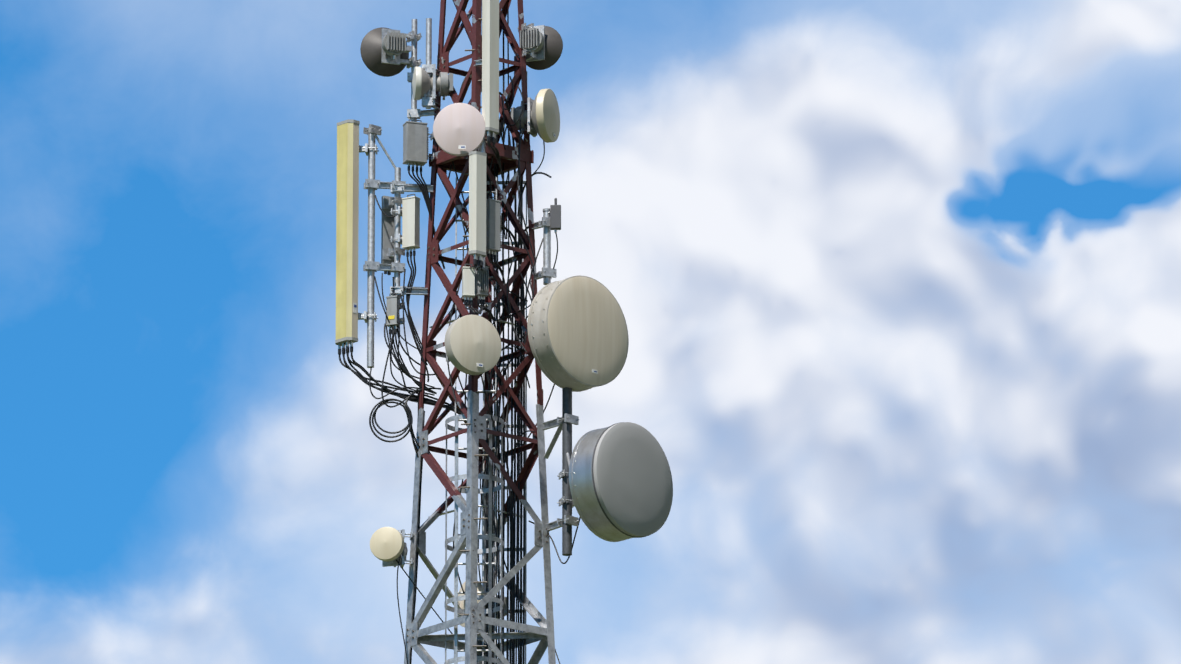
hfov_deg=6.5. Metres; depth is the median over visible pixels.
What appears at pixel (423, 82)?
dish
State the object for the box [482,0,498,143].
sector panel top
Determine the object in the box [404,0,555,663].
lattice tower
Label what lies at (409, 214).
remote radio unit
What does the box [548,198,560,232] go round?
small radio unit
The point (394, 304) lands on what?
remote radio unit
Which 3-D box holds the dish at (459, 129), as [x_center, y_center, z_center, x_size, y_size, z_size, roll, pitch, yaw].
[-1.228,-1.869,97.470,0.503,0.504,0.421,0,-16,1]
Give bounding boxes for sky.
[0,0,1180,663]
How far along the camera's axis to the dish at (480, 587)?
97.14 m
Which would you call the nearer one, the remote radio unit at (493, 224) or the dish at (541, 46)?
the remote radio unit at (493, 224)
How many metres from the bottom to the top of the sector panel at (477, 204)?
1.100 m
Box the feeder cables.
[338,10,580,663]
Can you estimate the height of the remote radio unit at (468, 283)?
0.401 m
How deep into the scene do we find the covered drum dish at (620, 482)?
96.28 m
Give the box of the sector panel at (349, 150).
[335,119,378,353]
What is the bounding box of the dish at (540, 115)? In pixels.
[511,89,559,142]
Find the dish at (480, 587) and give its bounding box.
[458,581,506,626]
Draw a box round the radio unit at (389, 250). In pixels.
[381,196,404,274]
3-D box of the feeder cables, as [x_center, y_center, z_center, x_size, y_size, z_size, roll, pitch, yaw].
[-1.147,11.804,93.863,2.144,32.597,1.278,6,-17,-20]
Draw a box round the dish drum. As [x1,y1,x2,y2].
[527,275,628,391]
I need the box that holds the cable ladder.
[482,71,526,663]
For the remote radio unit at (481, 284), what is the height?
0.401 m
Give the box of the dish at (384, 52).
[360,27,421,76]
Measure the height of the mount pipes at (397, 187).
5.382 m
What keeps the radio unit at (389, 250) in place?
attached to the mount pipes at (397, 187)
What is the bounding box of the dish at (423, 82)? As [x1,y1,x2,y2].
[412,64,452,99]
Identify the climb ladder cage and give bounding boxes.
[428,177,513,663]
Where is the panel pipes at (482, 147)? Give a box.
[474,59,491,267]
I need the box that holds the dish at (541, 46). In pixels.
[517,23,562,69]
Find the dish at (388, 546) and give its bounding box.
[370,527,413,567]
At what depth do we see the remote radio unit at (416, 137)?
97.83 m
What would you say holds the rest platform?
on the lattice tower
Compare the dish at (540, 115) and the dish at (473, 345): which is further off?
the dish at (540, 115)
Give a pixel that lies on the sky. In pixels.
(896, 284)
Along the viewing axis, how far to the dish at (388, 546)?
96.75 m
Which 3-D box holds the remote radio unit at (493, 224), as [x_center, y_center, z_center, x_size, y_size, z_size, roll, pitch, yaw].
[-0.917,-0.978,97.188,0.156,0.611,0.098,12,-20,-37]
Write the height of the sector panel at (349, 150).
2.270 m
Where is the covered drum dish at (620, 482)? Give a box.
[557,422,672,541]
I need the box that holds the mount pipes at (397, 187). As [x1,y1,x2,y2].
[363,18,578,555]
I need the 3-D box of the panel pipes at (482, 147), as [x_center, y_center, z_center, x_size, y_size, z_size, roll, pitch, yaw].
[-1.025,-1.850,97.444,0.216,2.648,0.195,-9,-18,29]
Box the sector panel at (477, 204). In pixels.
[468,151,486,266]
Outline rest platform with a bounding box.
[429,141,533,177]
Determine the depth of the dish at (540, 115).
97.86 m
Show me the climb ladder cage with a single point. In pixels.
(456, 598)
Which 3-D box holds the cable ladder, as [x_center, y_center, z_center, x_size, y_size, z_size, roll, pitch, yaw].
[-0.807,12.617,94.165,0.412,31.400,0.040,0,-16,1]
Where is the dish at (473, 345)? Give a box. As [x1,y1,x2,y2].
[445,315,501,374]
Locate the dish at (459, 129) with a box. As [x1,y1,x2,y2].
[433,103,485,155]

